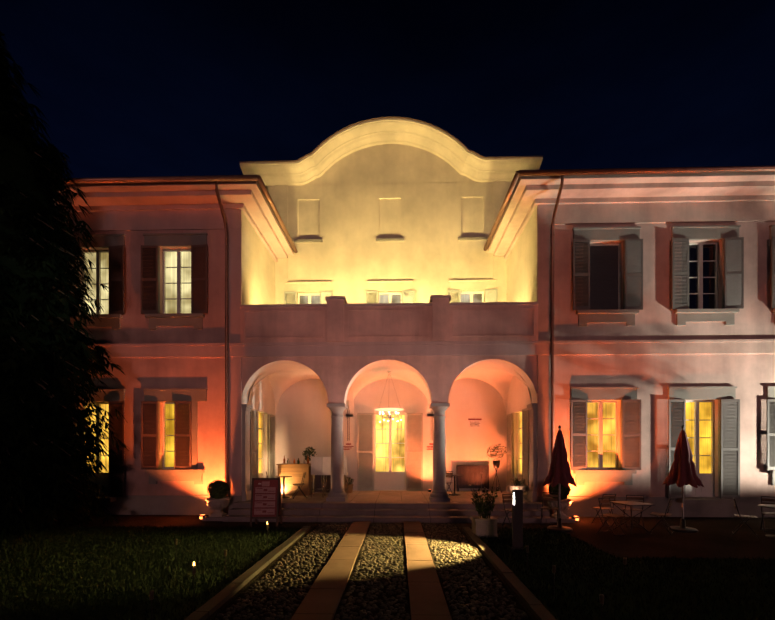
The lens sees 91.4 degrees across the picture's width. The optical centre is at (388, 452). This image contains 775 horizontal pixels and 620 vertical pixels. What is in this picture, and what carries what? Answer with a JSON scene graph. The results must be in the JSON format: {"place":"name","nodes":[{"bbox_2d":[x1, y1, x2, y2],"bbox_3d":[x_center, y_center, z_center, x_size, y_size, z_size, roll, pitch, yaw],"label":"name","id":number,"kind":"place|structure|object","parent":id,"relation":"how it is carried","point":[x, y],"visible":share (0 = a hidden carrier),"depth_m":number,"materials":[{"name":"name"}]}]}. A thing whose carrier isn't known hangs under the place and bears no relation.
{"place":"outdoors","nodes":[
{"label":"outdoors","id":0,"kind":"place"},
{"bbox_2d":[0,524,774,619],"bbox_3d":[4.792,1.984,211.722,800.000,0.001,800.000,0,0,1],"label":"lawn","id":1,"kind":"structure","parent":0,"point":[520,577],"depth_m":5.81,"materials":[{"name":"green plant"}]},
{"bbox_2d":[0,31,129,540],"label":"conifer tree","id":2,"kind":"object","parent":1,"relation":"on","point":[46,367],"visible":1,"depth_m":9.39,"materials":[{"name":"green plant"}]},
{"bbox_2d":[192,562,195,574],"bbox_3d":[-2.603,1.719,5.060,0.050,0.530,0.048,0,0,1],"label":"stake lantern","id":3,"kind":"object","parent":1,"relation":"on","point":[193,570],"visible":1,"depth_m":5.05,"materials":[{"name":"black metal"}]},
{"bbox_2d":[224,549,226,578],"bbox_3d":[-2.562,1.754,5.939,0.050,0.460,0.048,0,0,1],"label":"stake lantern","id":4,"kind":"object","parent":1,"relation":"on","point":[225,552],"visible":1,"depth_m":5.93,"materials":[{"name":"black metal"}]},
{"bbox_2d":[223,491,553,522],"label":"entrance steps","id":5,"kind":"structure","parent":1,"relation":"on","point":[388,506],"depth_m":11.14,"materials":[{"name":"grey stone"}]},
{"bbox_2d":[242,403,536,501],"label":"columns","id":6,"kind":"structure","parent":5,"relation":"on","point":[337,493],"depth_m":11.85,"materials":[{"name":"grey stone"}]},
{"bbox_2d":[240,295,538,403],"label":"arcade wall","id":7,"kind":"structure","parent":6,"relation":"on","point":[437,344],"depth_m":11.71,"materials":[{"name":"pink paint"}]},
{"bbox_2d":[248,362,531,413],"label":"arched vaults","id":8,"kind":"object","parent":7,"relation":"attached to","point":[498,377],"visible":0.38,"depth_m":14.23,"materials":[{"name":"beige paint"}]},
{"bbox_2d":[52,165,774,513],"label":"roof eaves","id":9,"kind":"object","parent":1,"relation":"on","point":[526,195],"visible":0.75,"depth_m":11.42,"materials":[{"name":"beige paint"}]},
{"bbox_2d":[276,476,291,497],"bbox_3d":[-3.547,1.174,12.815,0.560,0.720,0.560,0,0,1],"label":"pedestal table","id":10,"kind":"object","parent":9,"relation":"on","point":[283,477],"visible":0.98,"depth_m":12.79,"materials":[{"name":"grey metal"}]},
{"bbox_2d":[291,472,306,498],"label":"folding chair","id":11,"kind":"object","parent":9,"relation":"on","point":[299,487],"visible":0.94,"depth_m":12.52,"materials":[{"name":"brown wood"}]},
{"bbox_2d":[276,463,345,495],"bbox_3d":[-2.755,0.974,14.116,2.380,1.120,1.560,0,0,1],"label":"wooden furniture","id":12,"kind":"object","parent":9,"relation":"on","point":[295,471],"visible":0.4,"depth_m":13.41,"materials":[{"name":"brown wood"}]},
{"bbox_2d":[283,447,316,463],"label":"bar bottles","id":13,"kind":"object","parent":12,"relation":"on","point":[306,457],"visible":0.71,"depth_m":14.49,"materials":[{"name":"brown"}]},
{"bbox_2d":[311,456,324,496],"bbox_3d":[-2.441,0.838,13.058,0.400,1.392,0.461,0,0,1],"label":"chair","id":14,"kind":"object","parent":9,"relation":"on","point":[316,465],"visible":0.92,"depth_m":12.87,"materials":[{"name":"silver metal"}]},
{"bbox_2d":[323,456,330,497],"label":"chair","id":15,"kind":"object","parent":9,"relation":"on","point":[326,465],"visible":0.48,"depth_m":12.80,"materials":[{"name":"silver metal"}]},
{"bbox_2d":[344,457,347,493],"bbox_3d":[-1.604,0.838,12.918,0.400,1.392,0.461,0,0,1],"label":"sign stand","id":16,"kind":"object","parent":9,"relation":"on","point":[345,467],"visible":0.35,"depth_m":12.73,"materials":[{"name":"silver metal"}]},
{"bbox_2d":[346,476,353,492],"bbox_3d":[-1.502,1.213,14.367,0.404,0.642,0.395,0,0,1],"label":"potted plant","id":17,"kind":"object","parent":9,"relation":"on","point":[350,487],"visible":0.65,"depth_m":14.26,"materials":[{"name":"green plant"}]},
{"bbox_2d":[375,371,403,421],"bbox_3d":[0.038,-1.630,14.199,1.060,2.572,2.200,0,0,1],"label":"pendant lamp","id":18,"kind":"object","parent":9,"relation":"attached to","point":[389,410],"visible":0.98,"depth_m":13.58,"materials":[{"name":"white glass"}]},
{"bbox_2d":[344,410,481,449],"bbox_3d":[0.938,-0.966,15.034,5.480,1.740,0.052,0,0,1],"label":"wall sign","id":19,"kind":"object","parent":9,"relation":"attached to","point":[474,423],"depth_m":14.99,"materials":[{"name":"black metal"}]},
{"bbox_2d":[446,471,453,495],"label":"chair","id":20,"kind":"object","parent":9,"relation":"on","point":[448,475],"visible":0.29,"depth_m":13.27,"materials":[{"name":"brown wood"}]},
{"bbox_2d":[450,474,462,495],"bbox_3d":[2.374,1.174,13.623,0.600,0.720,0.600,0,0,1],"label":"bistro table","id":21,"kind":"object","parent":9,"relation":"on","point":[454,493],"visible":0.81,"depth_m":13.56,"materials":[{"name":"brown metal"}]},
{"bbox_2d":[456,465,488,491],"bbox_3d":[3.305,1.009,14.876,1.260,1.050,0.150,0,0,1],"label":"cabinet","id":22,"kind":"object","parent":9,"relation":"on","point":[471,474],"visible":0.96,"depth_m":14.81,"materials":[{"name":"brown wood"}]},
{"bbox_2d":[487,444,506,492],"bbox_3d":[4.037,0.574,14.182,0.779,1.923,0.610,0,0,29],"label":"flower stand","id":23,"kind":"object","parent":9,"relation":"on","point":[496,464],"visible":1,"depth_m":14.11,"materials":[{"name":"black metal"}]},
{"bbox_2d":[509,478,526,499],"bbox_3d":[4.264,1.178,12.427,0.615,0.712,0.570,0,0,1],"label":"potted plant","id":24,"kind":"object","parent":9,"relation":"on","point":[517,485],"visible":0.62,"depth_m":12.30,"materials":[{"name":"grey plant"}]},
{"bbox_2d":[73,515,774,619],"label":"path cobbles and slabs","id":25,"kind":"object","parent":1,"relation":"on","point":[426,595],"visible":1,"depth_m":7.23,"materials":[{"name":"stone"}]},
{"bbox_2d":[199,514,205,519],"bbox_3d":[-5.459,1.907,11.089,0.140,0.153,0.163,0,0,1],"label":"floodlight","id":26,"kind":"object","parent":25,"relation":"on","point":[201,516],"visible":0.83,"depth_m":11.01,"materials":[{"name":"black metal"}]},
{"bbox_2d":[250,478,281,526],"bbox_3d":[-3.309,1.341,10.238,0.740,1.286,0.499,0,0,-1],"label":"menu board","id":27,"kind":"object","parent":25,"relation":"on","point":[266,502],"visible":0.96,"depth_m":10.13,"materials":[{"name":"brown wood"}]},
{"bbox_2d":[215,522,527,619],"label":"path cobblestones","id":28,"kind":"structure","parent":25,"relation":"on","point":[271,594],"depth_m":5.88,"materials":[{"name":"grey gravel"}]},
{"bbox_2d":[202,514,574,522],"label":"urn pads","id":29,"kind":"object","parent":25,"relation":"on","point":[569,520],"visible":0.32,"depth_m":10.85,"materials":[{"name":"stone"}]},
{"bbox_2d":[206,480,229,516],"bbox_3d":[-5.037,1.344,11.180,0.670,1.079,0.670,0,0,1],"label":"potted shrub","id":30,"kind":"object","parent":29,"relation":"on","point":[218,501],"visible":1,"depth_m":11.00,"materials":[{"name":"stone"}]},
{"bbox_2d":[548,484,571,518],"bbox_3d":[4.941,1.337,10.940,0.670,1.093,0.670,0,0,1],"label":"potted shrub","id":31,"kind":"object","parent":29,"relation":"on","point":[565,500],"visible":0.6,"depth_m":10.75,"materials":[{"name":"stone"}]},
{"bbox_2d":[502,494,524,526],"bbox_3d":[3.283,1.552,9.959,0.422,0.875,0.476,0,0,-22],"label":"folding chair","id":32,"kind":"object","parent":25,"relation":"on","point":[506,501],"visible":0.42,"depth_m":10.05,"materials":[{"name":"brown metal"}]},
{"bbox_2d":[540,492,558,524],"bbox_3d":[4.401,1.552,10.332,0.422,0.875,0.476,0,0,30],"label":"chair","id":33,"kind":"object","parent":25,"relation":"on","point":[549,499],"visible":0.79,"depth_m":10.42,"materials":[{"name":"brown metal"}]},
{"bbox_2d":[543,425,576,532],"bbox_3d":[4.346,0.644,9.618,0.811,2.680,0.824,0,0,22],"label":"parasol","id":34,"kind":"object","parent":25,"relation":"on","point":[559,473],"visible":1,"depth_m":9.48,"materials":[{"name":"red fabric"}]},
{"bbox_2d":[572,516,579,521],"bbox_3d":[5.358,1.907,10.829,0.140,0.153,0.163,0,0,1],"label":"floodlight","id":35,"kind":"object","parent":25,"relation":"on","point":[577,518],"visible":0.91,"depth_m":10.75,"materials":[{"name":"black metal"}]},
{"bbox_2d":[591,494,616,525],"bbox_3d":[5.848,1.552,10.278,0.422,0.875,0.476,0,0,-13],"label":"chair","id":36,"kind":"object","parent":25,"relation":"on","point":[610,497],"visible":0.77,"depth_m":10.16,"materials":[{"name":"brown metal"}]},
{"bbox_2d":[597,497,625,536],"bbox_3d":[5.362,1.552,9.108,0.422,0.875,0.476,0,0,-27],"label":"chair","id":37,"kind":"object","parent":25,"relation":"on","point":[610,515],"visible":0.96,"depth_m":9.17,"materials":[{"name":"brown metal"}]},
{"bbox_2d":[609,501,654,534],"bbox_3d":[6.024,1.623,9.384,0.680,0.738,0.680,0,0,-10],"label":"table","id":38,"kind":"object","parent":25,"relation":"on","point":[631,503],"visible":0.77,"depth_m":9.28,"materials":[{"name":"grey metal"}]},
{"bbox_2d":[621,495,644,527],"bbox_3d":[6.488,1.552,10.063,0.422,0.875,0.476,0,0,15],"label":"chair","id":39,"kind":"object","parent":25,"relation":"on","point":[634,498],"visible":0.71,"depth_m":9.92,"materials":[{"name":"brown metal"}]},
{"bbox_2d":[650,498,673,535],"bbox_3d":[6.678,1.552,9.261,0.476,0.875,0.422,0,0,43],"label":"chair","id":40,"kind":"object","parent":25,"relation":"on","point":[660,514],"visible":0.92,"depth_m":9.18,"materials":[{"name":"brown metal"}]},
{"bbox_2d":[662,425,704,532],"bbox_3d":[7.430,0.644,9.543,0.811,2.680,0.824,0,0,-19],"label":"parasol","id":41,"kind":"object","parent":25,"relation":"on","point":[682,472],"visible":0.98,"depth_m":9.43,"materials":[{"name":"red fabric"}]},
{"bbox_2d":[731,498,758,537],"bbox_3d":[8.457,1.552,8.981,0.476,0.875,0.422,0,0,40],"label":"chair","id":42,"kind":"object","parent":25,"relation":"on","point":[747,516],"visible":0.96,"depth_m":8.92,"materials":[{"name":"brown metal"}]},
{"bbox_2d":[758,504,774,537],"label":"table","id":43,"kind":"object","parent":25,"relation":"on","point":[768,506],"visible":0.98,"depth_m":8.86,"materials":[{"name":"grey metal"}]},
{"bbox_2d":[760,496,774,532],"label":"chair","id":44,"kind":"object","parent":25,"relation":"on","point":[768,513],"visible":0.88,"depth_m":9.51,"materials":[{"name":"brown metal"}]},
{"bbox_2d":[469,484,499,537],"bbox_3d":[2.297,1.372,9.015,0.746,1.224,0.642,0,0,-32],"label":"potted plant","id":45,"kind":"object","parent":1,"relation":"on","point":[484,525],"visible":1,"depth_m":8.85,"materials":[{"name":"green plant"}]},
{"bbox_2d":[511,490,523,549],"bbox_3d":[2.622,1.374,7.705,0.240,1.220,0.120,0,0,1],"label":"bollard light","id":46,"kind":"object","parent":1,"relation":"on","point":[517,519],"visible":0.93,"depth_m":7.67,"materials":[{"name":"grey paint"}]},
{"bbox_2d":[526,546,528,573],"bbox_3d":[2.265,1.754,6.173,0.050,0.460,0.048,0,0,1],"label":"stake lantern","id":47,"kind":"object","parent":1,"relation":"on","point":[527,549],"visible":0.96,"depth_m":6.17,"materials":[{"name":"black metal"}]},
{"bbox_2d":[552,565,555,598],"bbox_3d":[2.240,1.754,5.123,0.050,0.460,0.048,0,0,1],"label":"stake lantern","id":48,"kind":"object","parent":1,"relation":"on","point":[554,569],"visible":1,"depth_m":5.12,"materials":[{"name":"black metal"}]},
{"bbox_2d":[599,594,603,619],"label":"stake lantern","id":49,"kind":"object","parent":1,"relation":"on","point":[601,599],"visible":1,"depth_m":4.06,"materials":[{"name":"black metal"}]},
{"bbox_2d":[623,557,626,587],"bbox_3d":[3.429,1.754,5.495,0.050,0.460,0.048,0,0,1],"label":"stake lantern","id":50,"kind":"object","parent":1,"relation":"on","point":[624,560],"visible":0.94,"depth_m":5.49,"materials":[{"name":"black metal"}]},
{"bbox_2d":[0,0,774,177],"label":"sky","id":51,"kind":"structure","parent":0,"point":[128,88],"materials":[{"name":"blue"}]},
{"bbox_2d":[239,117,542,490],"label":"wall","id":52,"kind":"structure","parent":0,"point":[360,204],"depth_m":15.04,"materials":[{"name":"yellow paint"}]},
{"bbox_2d":[63,221,774,496],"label":"villa wing walls","id":53,"kind":"structure","parent":0,"point":[653,377],"depth_m":11.62,"materials":[{"name":"pink paint"}]},
{"bbox_2d":[82,242,717,496],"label":"window frames","id":54,"kind":"structure","parent":53,"relation":"in","point":[604,276],"depth_m":11.79,"materials":[{"name":"white wood"}]},
{"bbox_2d":[85,245,714,472],"bbox_3d":[0.299,-2.476,13.643,25.690,8.020,3.330,0,0,1],"label":"window glass","id":55,"kind":"object","parent":54,"relation":"in","point":[382,436],"depth_m":12.14,"materials":[{"name":"yellow glass"}]},
{"bbox_2d":[66,201,774,517],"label":"stone trim","id":56,"kind":"structure","parent":53,"relation":"attached to","point":[694,212],"depth_m":11.63,"materials":[{"name":"beige stone"}]},
{"bbox_2d":[71,236,774,498],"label":"window shutters","id":57,"kind":"object","parent":53,"relation":"attached to","point":[729,408],"visible":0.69,"depth_m":11.82,"materials":[{"name":"grey wood"}]}
]}

